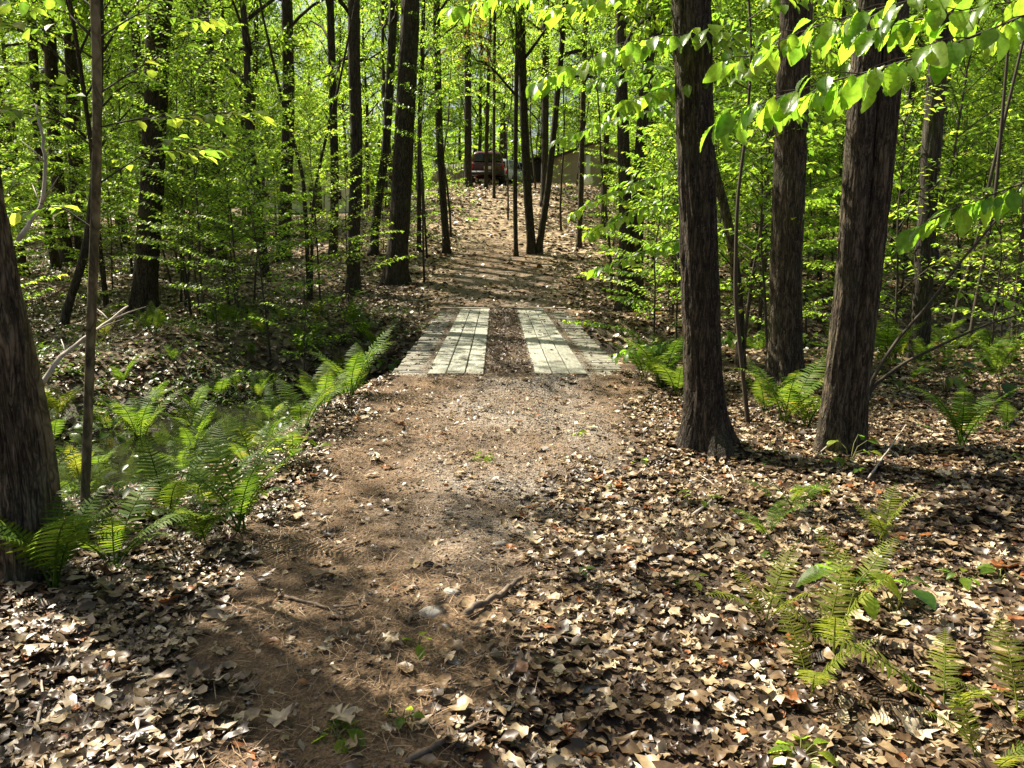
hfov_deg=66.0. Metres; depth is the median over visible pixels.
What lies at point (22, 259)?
tree
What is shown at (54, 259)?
tree
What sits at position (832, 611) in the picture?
fern
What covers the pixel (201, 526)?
fern
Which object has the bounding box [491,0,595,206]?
tree
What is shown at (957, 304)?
slender tree
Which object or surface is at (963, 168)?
sapling
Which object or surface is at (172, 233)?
sapling
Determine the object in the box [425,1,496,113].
sapling
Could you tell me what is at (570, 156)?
tan cabin
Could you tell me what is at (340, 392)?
fern
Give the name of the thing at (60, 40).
tree
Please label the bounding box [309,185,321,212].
door
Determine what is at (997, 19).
tree
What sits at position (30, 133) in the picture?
sapling
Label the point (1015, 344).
sapling
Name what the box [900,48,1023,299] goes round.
sapling
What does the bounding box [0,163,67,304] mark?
sapling
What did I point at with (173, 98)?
tree
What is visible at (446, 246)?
tree
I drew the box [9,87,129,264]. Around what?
sapling
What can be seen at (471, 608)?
fallen branch
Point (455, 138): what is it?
sapling
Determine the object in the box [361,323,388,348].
fern
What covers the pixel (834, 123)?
sapling
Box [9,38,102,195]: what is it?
sapling
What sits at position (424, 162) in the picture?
sapling
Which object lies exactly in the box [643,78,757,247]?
sapling
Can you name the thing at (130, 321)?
fern
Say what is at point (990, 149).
sapling
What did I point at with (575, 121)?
sapling
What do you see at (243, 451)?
fern
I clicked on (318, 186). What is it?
sapling
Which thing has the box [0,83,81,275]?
sapling
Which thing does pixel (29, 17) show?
tree
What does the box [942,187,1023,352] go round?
sapling
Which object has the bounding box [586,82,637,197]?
sapling
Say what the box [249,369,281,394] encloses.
fern
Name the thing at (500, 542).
stone
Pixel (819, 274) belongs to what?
tree
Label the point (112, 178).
sapling
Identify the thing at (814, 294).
sapling
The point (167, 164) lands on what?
sapling
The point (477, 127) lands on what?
tree
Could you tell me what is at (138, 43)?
tree
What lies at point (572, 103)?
tree
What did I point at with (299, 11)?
tree
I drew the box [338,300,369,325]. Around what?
fern
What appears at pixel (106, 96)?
sapling
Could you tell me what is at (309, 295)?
slender tree
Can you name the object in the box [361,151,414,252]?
sapling
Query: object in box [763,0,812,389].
tree
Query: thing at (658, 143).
sapling
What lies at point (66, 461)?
fern
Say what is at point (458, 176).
board fence
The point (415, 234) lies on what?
sapling
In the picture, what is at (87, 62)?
sapling
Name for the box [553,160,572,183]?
sapling
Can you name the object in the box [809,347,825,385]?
fern
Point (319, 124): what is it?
sapling
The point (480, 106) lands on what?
tree
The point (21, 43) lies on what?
tree
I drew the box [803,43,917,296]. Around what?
sapling
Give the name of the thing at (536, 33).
sapling
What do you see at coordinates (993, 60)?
tree
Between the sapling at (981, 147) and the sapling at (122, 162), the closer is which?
the sapling at (122, 162)
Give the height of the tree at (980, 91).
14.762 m
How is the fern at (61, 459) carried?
on the ground
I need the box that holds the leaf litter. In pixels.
[0,182,1023,767]
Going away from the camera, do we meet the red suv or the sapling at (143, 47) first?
the sapling at (143, 47)
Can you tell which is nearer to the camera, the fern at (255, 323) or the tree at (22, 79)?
the fern at (255, 323)
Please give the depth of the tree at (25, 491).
3.72 m
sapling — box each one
[0,3,51,194]
[0,8,131,283]
[0,50,85,226]
[0,53,52,243]
[0,76,47,243]
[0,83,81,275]
[0,114,71,239]
[0,130,55,254]
[0,135,68,259]
[0,150,47,274]
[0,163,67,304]
[2,74,48,179]
[6,62,136,279]
[6,202,38,282]
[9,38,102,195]
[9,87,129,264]
[9,195,56,234]
[13,90,61,224]
[20,90,89,192]
[20,94,112,226]
[20,129,101,221]
[21,29,133,211]
[22,0,209,272]
[26,40,134,236]
[28,1,175,249]
[37,136,167,268]
[52,96,141,289]
[52,222,132,307]
[68,75,230,287]
[81,51,263,296]
[84,2,274,320]
[85,13,200,211]
[89,77,138,230]
[90,0,285,306]
[101,0,271,316]
[101,49,233,273]
[102,50,242,301]
[113,110,190,238]
[121,1,311,304]
[122,44,316,317]
[125,36,257,224]
[139,145,253,313]
[166,131,332,357]
[166,144,293,313]
[169,82,218,232]
[169,211,277,338]
[178,66,245,236]
[194,62,324,302]
[220,9,303,193]
[221,24,321,206]
[222,41,329,240]
[223,0,328,215]
[228,252,348,384]
[236,76,404,312]
[257,81,330,199]
[269,81,329,188]
[270,59,329,215]
[293,88,349,217]
[293,132,344,220]
[294,144,416,308]
[300,109,340,171]
[305,7,416,198]
[307,90,369,175]
[316,288,366,356]
[341,87,392,208]
[360,179,425,258]
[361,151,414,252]
[370,101,462,208]
[379,0,464,257]
[381,11,467,282]
[388,0,479,236]
[410,180,446,240]
[411,172,456,229]
[412,119,433,191]
[413,96,462,174]
[413,100,433,188]
[414,54,463,165]
[418,0,490,201]
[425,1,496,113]
[425,83,477,177]
[434,162,464,200]
[436,0,884,423]
[445,160,466,189]
[457,187,484,219]
[466,0,540,219]
[496,0,567,187]
[501,33,573,162]
[507,73,562,157]
[526,0,595,229]
[540,85,579,153]
[551,0,645,301]
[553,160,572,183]
[555,67,598,152]
[558,3,614,184]
[562,128,731,343]
[562,182,577,206]
[573,0,771,314]
[573,7,675,239]
[574,236,615,281]
[575,3,732,273]
[576,12,657,247]
[580,101,757,346]
[583,18,675,281]
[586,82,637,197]
[588,206,615,258]
[609,0,767,229]
[617,201,668,273]
[631,58,724,194]
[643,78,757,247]
[643,154,719,299]
[644,0,913,340]
[647,112,718,168]
[648,2,763,209]
[651,2,761,189]
[653,0,845,286]
[655,76,884,355]
[658,61,775,254]
[660,0,811,199]
[666,0,845,330]
[672,67,837,313]
[700,0,1023,254]
[719,59,843,238]
[719,73,769,237]
[720,68,840,302]
[724,60,842,242]
[725,70,901,347]
[729,224,832,338]
[749,194,898,344]
[755,20,919,224]
[761,38,850,267]
[764,110,920,255]
[774,5,850,253]
[803,28,1013,357]
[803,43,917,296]
[813,57,850,187]
[815,7,845,185]
[817,0,1023,267]
[834,80,953,237]
[840,102,918,218]
[869,180,1023,400]
[875,281,911,341]
[887,50,1000,244]
[888,75,973,298]
[891,72,1019,290]
[893,71,1022,277]
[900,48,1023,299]
[909,39,1022,187]
[912,63,1023,282]
[913,52,1009,226]
[931,171,1023,351]
[938,16,1023,243]
[938,60,1023,300]
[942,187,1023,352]
[944,110,1011,185]
[949,60,1023,195]
[952,48,1023,231]
[954,61,1023,273]
[962,73,1023,213]
[965,211,1023,272]
[968,123,1016,186]
[972,134,1023,278]
[973,266,1023,352]
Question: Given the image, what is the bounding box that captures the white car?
[489,159,533,183]
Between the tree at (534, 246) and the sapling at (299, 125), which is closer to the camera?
the tree at (534, 246)
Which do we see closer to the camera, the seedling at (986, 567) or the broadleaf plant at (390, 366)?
the seedling at (986, 567)
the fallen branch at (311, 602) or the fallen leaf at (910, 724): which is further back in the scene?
the fallen branch at (311, 602)
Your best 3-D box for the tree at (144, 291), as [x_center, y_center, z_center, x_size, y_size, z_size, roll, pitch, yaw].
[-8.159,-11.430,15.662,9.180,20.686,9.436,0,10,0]
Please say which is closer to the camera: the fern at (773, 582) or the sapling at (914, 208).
the fern at (773, 582)
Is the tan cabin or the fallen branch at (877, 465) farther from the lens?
the tan cabin
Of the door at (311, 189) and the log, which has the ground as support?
the log
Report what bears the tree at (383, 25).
on the ground
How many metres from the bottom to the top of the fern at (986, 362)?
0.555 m
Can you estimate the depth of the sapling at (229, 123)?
34.49 m
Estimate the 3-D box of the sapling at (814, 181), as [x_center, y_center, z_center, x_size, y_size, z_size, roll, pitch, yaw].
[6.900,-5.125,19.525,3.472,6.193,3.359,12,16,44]
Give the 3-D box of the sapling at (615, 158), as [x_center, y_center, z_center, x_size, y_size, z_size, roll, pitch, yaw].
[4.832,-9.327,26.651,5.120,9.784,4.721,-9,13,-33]
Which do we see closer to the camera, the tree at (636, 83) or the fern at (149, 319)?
the fern at (149, 319)
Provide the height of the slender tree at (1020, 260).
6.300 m
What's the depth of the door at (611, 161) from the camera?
46.37 m
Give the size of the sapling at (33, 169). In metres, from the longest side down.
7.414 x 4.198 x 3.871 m
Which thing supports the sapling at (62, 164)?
on the ground
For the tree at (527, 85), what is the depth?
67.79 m
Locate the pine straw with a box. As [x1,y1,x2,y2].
[131,370,679,767]
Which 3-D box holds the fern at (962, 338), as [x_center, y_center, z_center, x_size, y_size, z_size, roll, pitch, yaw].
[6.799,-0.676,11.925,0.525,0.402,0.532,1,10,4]
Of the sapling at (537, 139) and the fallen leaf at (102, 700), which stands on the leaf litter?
the fallen leaf at (102, 700)
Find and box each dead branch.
[16,104,58,241]
[42,305,145,385]
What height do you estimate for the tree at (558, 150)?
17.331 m
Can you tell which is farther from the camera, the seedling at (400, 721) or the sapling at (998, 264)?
the sapling at (998, 264)
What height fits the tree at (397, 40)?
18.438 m
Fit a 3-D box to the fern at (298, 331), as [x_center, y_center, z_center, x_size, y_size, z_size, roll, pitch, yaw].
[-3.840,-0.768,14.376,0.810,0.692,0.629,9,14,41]
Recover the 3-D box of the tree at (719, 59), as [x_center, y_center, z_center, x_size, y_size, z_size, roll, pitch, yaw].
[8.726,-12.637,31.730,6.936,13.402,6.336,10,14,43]
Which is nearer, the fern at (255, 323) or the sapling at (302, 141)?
the fern at (255, 323)
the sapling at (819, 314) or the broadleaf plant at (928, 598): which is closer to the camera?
the broadleaf plant at (928, 598)
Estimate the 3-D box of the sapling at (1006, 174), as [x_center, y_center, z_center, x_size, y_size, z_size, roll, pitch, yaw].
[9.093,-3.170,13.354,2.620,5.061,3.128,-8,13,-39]
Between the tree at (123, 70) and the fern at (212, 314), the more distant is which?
the tree at (123, 70)
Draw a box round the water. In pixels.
[55,381,369,496]
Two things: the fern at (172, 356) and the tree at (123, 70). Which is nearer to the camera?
the fern at (172, 356)
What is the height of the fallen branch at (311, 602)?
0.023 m
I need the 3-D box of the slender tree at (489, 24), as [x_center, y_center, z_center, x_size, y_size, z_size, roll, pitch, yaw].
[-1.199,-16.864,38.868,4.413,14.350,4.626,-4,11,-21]
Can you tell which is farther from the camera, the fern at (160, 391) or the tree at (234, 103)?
the tree at (234, 103)
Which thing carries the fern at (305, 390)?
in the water
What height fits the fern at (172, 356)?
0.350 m
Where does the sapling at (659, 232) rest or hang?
on the ground
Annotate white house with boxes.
[250,162,365,212]
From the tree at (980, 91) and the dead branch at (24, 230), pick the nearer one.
the dead branch at (24, 230)
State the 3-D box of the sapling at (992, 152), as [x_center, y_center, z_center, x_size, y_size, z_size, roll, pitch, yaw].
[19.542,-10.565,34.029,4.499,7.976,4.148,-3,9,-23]
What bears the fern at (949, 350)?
on the ground
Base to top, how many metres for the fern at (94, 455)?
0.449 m
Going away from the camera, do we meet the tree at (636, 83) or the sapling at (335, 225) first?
the sapling at (335, 225)
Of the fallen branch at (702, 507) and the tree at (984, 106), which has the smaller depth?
the fallen branch at (702, 507)
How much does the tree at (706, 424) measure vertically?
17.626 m
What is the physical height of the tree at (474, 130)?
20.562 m
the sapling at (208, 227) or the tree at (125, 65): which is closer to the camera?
the sapling at (208, 227)
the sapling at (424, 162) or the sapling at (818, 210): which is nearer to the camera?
the sapling at (818, 210)
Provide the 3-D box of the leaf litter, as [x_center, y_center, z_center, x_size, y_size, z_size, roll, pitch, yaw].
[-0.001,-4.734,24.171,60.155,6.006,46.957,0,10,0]
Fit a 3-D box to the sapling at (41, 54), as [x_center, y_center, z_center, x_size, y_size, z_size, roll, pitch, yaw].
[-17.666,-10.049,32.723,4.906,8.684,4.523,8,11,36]
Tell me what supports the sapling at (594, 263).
on the ground
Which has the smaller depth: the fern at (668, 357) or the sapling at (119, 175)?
the fern at (668, 357)
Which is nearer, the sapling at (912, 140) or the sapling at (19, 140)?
the sapling at (912, 140)
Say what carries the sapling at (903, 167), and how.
on the ground
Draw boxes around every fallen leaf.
[94,691,111,709]
[327,702,354,723]
[371,452,382,459]
[382,630,399,642]
[692,611,724,623]
[853,720,868,739]
[891,705,939,739]
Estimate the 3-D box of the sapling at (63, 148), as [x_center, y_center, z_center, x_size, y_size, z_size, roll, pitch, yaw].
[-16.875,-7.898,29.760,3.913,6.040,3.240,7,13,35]
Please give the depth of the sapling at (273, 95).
42.23 m
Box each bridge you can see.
[392,307,620,378]
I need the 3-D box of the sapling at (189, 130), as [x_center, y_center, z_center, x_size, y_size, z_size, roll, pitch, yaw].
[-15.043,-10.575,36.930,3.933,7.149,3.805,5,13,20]
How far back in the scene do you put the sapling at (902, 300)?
13.08 m
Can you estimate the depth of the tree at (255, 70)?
32.78 m
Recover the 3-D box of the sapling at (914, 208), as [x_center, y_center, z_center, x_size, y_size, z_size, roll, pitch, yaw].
[5.226,-2.349,10.796,2.825,4.327,2.967,4,8,31]
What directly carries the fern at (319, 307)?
on the ground
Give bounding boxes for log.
[60,427,183,439]
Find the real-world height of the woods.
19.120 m
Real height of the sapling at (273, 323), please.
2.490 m
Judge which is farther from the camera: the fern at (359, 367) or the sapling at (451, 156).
the sapling at (451, 156)
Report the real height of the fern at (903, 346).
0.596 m
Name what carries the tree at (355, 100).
on the ground
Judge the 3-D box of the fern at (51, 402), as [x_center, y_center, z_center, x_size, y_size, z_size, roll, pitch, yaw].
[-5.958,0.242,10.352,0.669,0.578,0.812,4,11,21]
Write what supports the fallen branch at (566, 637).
on the ground
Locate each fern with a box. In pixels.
[0,485,124,587]
[31,473,194,563]
[44,382,94,419]
[50,407,73,441]
[55,445,119,462]
[56,449,79,470]
[57,444,81,491]
[59,455,105,495]
[60,480,77,496]
[63,441,98,483]
[70,397,134,429]
[74,484,80,496]
[79,302,114,342]
[95,386,185,436]
[96,430,227,525]
[108,355,142,386]
[122,307,173,334]
[123,310,147,330]
[133,303,162,326]
[133,379,178,407]
[146,423,276,509]
[149,431,315,532]
[149,495,252,543]
[153,383,209,425]
[153,399,225,451]
[155,441,215,474]
[157,440,212,465]
[164,344,193,363]
[169,379,210,415]
[175,322,199,336]
[195,365,242,400]
[206,304,221,321]
[210,414,301,465]
[212,300,234,319]
[219,299,245,325]
[221,372,246,391]
[234,419,274,446]
[242,388,306,419]
[243,305,280,338]
[245,372,271,399]
[246,341,254,356]
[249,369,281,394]
[251,418,323,461]
[253,402,301,435]
[257,379,354,430]
[262,303,288,320]
[282,323,319,359]
[285,370,334,403]
[292,361,361,410]
[305,292,332,316]
[306,318,329,337]
[307,325,396,395]
[318,363,370,396]
[330,351,350,368]
[335,350,370,384]
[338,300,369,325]
[342,310,380,338]
[356,371,368,388]
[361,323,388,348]
[609,335,672,378]
[621,325,682,387]
[651,356,726,394]
[706,540,823,624]
[730,500,820,539]
[734,356,826,423]
[735,367,802,413]
[740,477,839,511]
[746,326,768,350]
[754,548,894,652]
[778,373,820,427]
[778,603,879,694]
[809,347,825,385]
[811,628,1001,715]
[813,528,913,598]
[847,480,924,546]
[874,314,927,366]
[879,326,942,358]
[905,335,941,364]
[907,385,1021,446]
[919,674,1023,767]
[931,319,966,340]
[931,334,959,356]
[941,329,982,348]
[951,326,1017,353]
[953,612,1023,724]
[966,330,1023,370]
[973,337,1023,375]
[977,395,1023,428]
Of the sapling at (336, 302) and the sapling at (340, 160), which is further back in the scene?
the sapling at (340, 160)
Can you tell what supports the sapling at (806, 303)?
on the ground
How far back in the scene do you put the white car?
47.76 m
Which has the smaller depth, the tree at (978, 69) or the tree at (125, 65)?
the tree at (978, 69)
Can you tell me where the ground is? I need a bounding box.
[0,183,1023,767]
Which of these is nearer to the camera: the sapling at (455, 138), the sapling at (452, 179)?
the sapling at (452, 179)
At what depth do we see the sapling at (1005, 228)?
13.01 m
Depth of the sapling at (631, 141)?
21.85 m
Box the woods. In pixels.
[1,22,1020,208]
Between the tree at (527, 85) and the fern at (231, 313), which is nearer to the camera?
the fern at (231, 313)
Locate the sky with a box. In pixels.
[0,0,1023,205]
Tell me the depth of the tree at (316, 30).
44.02 m
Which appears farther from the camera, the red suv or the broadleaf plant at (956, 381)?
the red suv
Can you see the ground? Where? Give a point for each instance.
(240, 653)
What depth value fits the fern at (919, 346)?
10.43 m
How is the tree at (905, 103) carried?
on the ground
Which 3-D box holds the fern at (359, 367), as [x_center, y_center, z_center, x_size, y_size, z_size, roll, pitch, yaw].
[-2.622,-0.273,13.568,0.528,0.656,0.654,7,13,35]
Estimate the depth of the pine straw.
3.99 m
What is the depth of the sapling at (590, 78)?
41.99 m
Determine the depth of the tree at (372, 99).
67.00 m
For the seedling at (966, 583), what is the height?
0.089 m
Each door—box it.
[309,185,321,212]
[607,156,615,188]
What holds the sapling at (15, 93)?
on the ground
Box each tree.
[0,0,33,275]
[0,0,111,270]
[0,0,135,230]
[0,0,177,316]
[0,0,276,550]
[0,1,40,89]
[0,1,128,242]
[0,9,85,183]
[0,170,59,583]
[1,0,134,265]
[2,0,89,50]
[3,0,120,264]
[5,0,178,324]
[12,2,124,198]
[20,284,62,523]
[44,2,141,225]
[57,2,178,168]
[58,0,239,242]
[60,0,248,229]
[76,0,240,152]
[78,0,300,258]
[80,0,189,201]
[102,2,220,220]
[104,0,314,259]
[120,0,172,321]
[141,0,302,221]
[142,0,319,277]
[170,0,322,223]
[181,0,297,215]
[181,0,327,116]
[185,0,339,241]
[191,77,243,207]
[217,2,310,184]
[247,0,384,261]
[251,0,396,215]
[258,0,348,159]
[258,0,356,299]
[275,0,399,254]
[296,0,362,295]
[298,1,394,174]
[302,0,400,209]
[316,1,423,204]
[335,0,479,102]
[338,0,448,201]
[365,0,504,185]
[367,0,427,255]
[372,28,453,191]
[376,0,496,252]
[378,0,419,286]
[378,0,460,207]
[385,1,491,164]
[418,0,549,150]
[421,6,513,182]
[433,0,475,253]
[435,0,539,256]
[440,0,498,186]
[440,1,514,187]
[441,1,514,123]
[454,4,542,197]
[471,0,566,158]
[473,2,565,161]
[485,0,600,156]
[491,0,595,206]
[503,0,644,238]
[507,0,645,254]
[526,0,614,147]
[528,24,611,154]
[533,0,645,247]
[538,0,637,139]
[549,61,838,369]
[581,5,656,188]
[584,0,779,283]
[585,22,653,123]
[586,4,769,204]
[587,28,672,117]
[589,0,850,256]
[600,0,727,311]
[607,0,817,151]
[612,0,759,136]
[655,2,773,101]
[671,0,740,461]
[718,0,925,248]
[719,71,762,200]
[722,0,855,118]
[726,0,927,279]
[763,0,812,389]
[812,0,909,455]
[815,1,997,119]
[816,0,1003,254]
[819,1,956,98]
[897,11,955,205]
[900,2,1020,110]
[901,66,956,204]
[903,8,953,361]
[905,5,972,265]
[920,11,1015,204]
[944,50,1018,194]
[947,0,1023,237]
[947,40,1023,344]
[951,14,1023,175]
[958,0,1023,245]
[964,46,1023,75]
[966,0,1010,351]
[967,45,1023,134]
[973,0,1016,66]
[1008,184,1023,353]
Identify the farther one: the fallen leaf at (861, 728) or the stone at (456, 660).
the stone at (456, 660)
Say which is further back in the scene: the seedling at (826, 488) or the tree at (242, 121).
the tree at (242, 121)
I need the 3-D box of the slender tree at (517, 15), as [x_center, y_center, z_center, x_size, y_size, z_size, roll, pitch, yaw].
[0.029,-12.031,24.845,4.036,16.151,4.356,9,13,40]
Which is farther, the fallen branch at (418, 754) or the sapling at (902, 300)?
the sapling at (902, 300)
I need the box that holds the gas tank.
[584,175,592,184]
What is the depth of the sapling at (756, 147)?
29.02 m
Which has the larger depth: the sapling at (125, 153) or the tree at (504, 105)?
the tree at (504, 105)
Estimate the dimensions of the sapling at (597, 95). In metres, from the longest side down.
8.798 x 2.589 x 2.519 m
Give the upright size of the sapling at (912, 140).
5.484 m
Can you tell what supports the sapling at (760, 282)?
on the ground
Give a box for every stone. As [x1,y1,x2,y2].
[418,605,444,616]
[443,587,459,594]
[448,655,462,664]
[492,541,506,546]
[541,446,549,451]
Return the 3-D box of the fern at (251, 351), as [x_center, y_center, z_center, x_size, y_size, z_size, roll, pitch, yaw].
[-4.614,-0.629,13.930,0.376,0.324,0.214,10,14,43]
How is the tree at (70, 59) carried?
on the ground
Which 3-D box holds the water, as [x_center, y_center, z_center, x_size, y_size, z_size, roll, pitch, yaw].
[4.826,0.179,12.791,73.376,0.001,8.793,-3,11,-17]
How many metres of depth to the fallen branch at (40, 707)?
2.68 m
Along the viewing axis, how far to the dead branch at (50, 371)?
5.97 m
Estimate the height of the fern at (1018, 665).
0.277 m
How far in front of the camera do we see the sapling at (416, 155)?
61.91 m
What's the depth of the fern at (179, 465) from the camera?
6.60 m
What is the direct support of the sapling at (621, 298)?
on the ground
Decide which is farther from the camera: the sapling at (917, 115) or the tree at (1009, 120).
the tree at (1009, 120)
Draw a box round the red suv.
[472,151,504,182]
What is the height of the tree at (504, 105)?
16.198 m
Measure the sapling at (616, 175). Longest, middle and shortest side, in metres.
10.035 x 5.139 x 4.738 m
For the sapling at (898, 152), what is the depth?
27.68 m
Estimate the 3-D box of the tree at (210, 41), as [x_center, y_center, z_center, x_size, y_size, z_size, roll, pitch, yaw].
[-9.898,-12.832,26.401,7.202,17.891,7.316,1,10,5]
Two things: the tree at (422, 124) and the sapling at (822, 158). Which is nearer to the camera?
the sapling at (822, 158)
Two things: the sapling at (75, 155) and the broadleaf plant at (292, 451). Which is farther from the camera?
the sapling at (75, 155)
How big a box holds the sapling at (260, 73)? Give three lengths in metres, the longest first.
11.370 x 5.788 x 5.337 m
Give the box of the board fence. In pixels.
[432,162,478,185]
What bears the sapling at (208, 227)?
on the ground
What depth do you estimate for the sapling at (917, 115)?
19.19 m
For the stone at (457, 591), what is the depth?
3.64 m
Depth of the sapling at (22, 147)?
22.12 m
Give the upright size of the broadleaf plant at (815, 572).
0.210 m
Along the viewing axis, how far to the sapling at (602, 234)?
24.57 m
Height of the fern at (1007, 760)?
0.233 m
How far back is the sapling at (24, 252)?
17.00 m
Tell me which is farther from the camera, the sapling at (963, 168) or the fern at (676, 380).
the sapling at (963, 168)
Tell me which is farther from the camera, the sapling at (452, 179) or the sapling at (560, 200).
the sapling at (452, 179)
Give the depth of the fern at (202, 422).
9.21 m
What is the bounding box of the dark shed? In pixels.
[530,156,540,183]
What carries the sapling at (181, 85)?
on the ground
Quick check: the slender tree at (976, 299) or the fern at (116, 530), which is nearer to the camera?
the fern at (116, 530)
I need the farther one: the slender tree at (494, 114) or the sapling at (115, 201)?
the slender tree at (494, 114)
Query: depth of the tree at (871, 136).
5.90 m
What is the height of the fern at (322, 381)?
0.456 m
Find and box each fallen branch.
[32,663,43,736]
[284,595,359,608]
[405,715,496,764]
[463,575,523,615]
[520,634,600,646]
[590,547,640,557]
[619,458,691,468]
[689,467,734,517]
[868,425,905,478]
[946,342,1015,348]
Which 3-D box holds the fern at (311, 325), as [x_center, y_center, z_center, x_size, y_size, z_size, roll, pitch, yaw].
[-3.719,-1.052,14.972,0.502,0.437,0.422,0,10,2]
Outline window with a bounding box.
[330,185,342,200]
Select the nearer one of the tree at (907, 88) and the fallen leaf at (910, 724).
the fallen leaf at (910, 724)
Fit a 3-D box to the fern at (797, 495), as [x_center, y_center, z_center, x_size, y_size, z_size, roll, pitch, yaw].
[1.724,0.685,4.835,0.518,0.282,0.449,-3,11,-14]
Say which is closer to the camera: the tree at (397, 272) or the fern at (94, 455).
the fern at (94, 455)
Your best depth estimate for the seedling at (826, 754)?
2.48 m
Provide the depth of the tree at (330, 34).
26.40 m
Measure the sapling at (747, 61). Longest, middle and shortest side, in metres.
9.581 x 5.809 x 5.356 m
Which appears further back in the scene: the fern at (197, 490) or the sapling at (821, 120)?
the sapling at (821, 120)
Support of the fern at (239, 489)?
on the ground
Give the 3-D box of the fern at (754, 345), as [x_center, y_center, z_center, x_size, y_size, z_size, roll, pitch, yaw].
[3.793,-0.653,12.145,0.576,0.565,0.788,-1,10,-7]
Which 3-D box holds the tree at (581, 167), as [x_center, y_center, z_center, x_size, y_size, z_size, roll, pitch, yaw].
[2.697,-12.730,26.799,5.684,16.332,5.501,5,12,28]
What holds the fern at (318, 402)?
on the ground
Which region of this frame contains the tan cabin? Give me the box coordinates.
[552,140,651,188]
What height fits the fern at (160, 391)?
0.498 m
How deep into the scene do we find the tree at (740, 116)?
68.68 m
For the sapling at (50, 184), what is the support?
on the ground
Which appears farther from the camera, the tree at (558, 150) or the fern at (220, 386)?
the tree at (558, 150)
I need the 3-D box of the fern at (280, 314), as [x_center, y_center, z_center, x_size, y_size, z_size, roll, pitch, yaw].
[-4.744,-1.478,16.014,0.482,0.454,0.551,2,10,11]
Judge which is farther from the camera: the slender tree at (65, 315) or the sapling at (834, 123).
the sapling at (834, 123)
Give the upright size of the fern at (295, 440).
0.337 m
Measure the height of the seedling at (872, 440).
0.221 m
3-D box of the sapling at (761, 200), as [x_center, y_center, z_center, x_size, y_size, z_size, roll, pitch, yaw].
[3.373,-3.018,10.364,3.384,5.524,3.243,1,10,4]
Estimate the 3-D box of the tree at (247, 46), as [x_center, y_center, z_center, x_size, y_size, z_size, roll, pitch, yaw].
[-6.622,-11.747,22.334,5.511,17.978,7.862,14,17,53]
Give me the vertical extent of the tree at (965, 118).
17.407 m
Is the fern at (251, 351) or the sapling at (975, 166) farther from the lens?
the sapling at (975, 166)
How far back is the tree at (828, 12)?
30.67 m
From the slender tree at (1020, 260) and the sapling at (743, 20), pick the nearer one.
the slender tree at (1020, 260)
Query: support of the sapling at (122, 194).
on the ground
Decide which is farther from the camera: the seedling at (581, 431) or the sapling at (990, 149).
the sapling at (990, 149)
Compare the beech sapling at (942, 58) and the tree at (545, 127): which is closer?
the beech sapling at (942, 58)
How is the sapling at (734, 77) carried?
on the ground
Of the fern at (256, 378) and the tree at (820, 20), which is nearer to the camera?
the fern at (256, 378)
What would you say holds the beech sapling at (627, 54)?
on the ground
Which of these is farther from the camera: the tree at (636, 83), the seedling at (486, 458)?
the tree at (636, 83)
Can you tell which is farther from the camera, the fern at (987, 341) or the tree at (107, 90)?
the tree at (107, 90)
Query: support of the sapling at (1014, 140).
on the ground
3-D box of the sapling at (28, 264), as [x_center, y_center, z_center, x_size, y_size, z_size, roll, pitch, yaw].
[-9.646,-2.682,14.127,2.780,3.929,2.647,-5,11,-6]
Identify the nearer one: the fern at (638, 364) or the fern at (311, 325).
the fern at (638, 364)
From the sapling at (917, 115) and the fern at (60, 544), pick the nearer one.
the fern at (60, 544)
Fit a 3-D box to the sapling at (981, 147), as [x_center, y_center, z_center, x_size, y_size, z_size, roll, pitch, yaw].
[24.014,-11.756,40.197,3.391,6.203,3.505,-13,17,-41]
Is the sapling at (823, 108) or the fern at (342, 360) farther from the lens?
the sapling at (823, 108)
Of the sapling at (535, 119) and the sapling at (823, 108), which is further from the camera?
the sapling at (535, 119)
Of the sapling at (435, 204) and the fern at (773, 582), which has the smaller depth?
the fern at (773, 582)
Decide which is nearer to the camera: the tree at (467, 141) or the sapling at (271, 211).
the sapling at (271, 211)
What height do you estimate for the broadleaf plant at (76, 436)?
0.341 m
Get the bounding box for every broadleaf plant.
[53,419,98,443]
[93,428,132,441]
[225,486,286,519]
[267,439,331,466]
[369,358,398,371]
[795,561,907,619]
[843,575,936,611]
[912,360,979,389]
[960,367,1023,401]
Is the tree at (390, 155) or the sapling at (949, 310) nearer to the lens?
the sapling at (949, 310)
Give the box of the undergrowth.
[20,180,1023,576]
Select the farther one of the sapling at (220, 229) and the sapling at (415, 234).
the sapling at (415, 234)
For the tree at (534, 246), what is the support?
on the ground
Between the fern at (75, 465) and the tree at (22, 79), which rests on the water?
the fern at (75, 465)
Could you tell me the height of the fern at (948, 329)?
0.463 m
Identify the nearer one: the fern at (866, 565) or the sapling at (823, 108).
the fern at (866, 565)
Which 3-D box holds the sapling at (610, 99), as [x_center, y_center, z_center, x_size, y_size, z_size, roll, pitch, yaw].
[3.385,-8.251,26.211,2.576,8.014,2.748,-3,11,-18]
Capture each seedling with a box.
[312,719,365,753]
[385,706,424,728]
[402,631,432,660]
[473,451,494,462]
[572,429,585,436]
[632,457,647,464]
[674,573,707,590]
[679,489,721,506]
[767,733,838,767]
[790,484,829,493]
[818,454,857,469]
[826,433,882,460]
[936,567,979,589]
[976,563,1017,589]
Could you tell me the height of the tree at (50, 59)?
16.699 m
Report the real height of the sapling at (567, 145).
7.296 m
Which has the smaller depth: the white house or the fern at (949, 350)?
the fern at (949, 350)

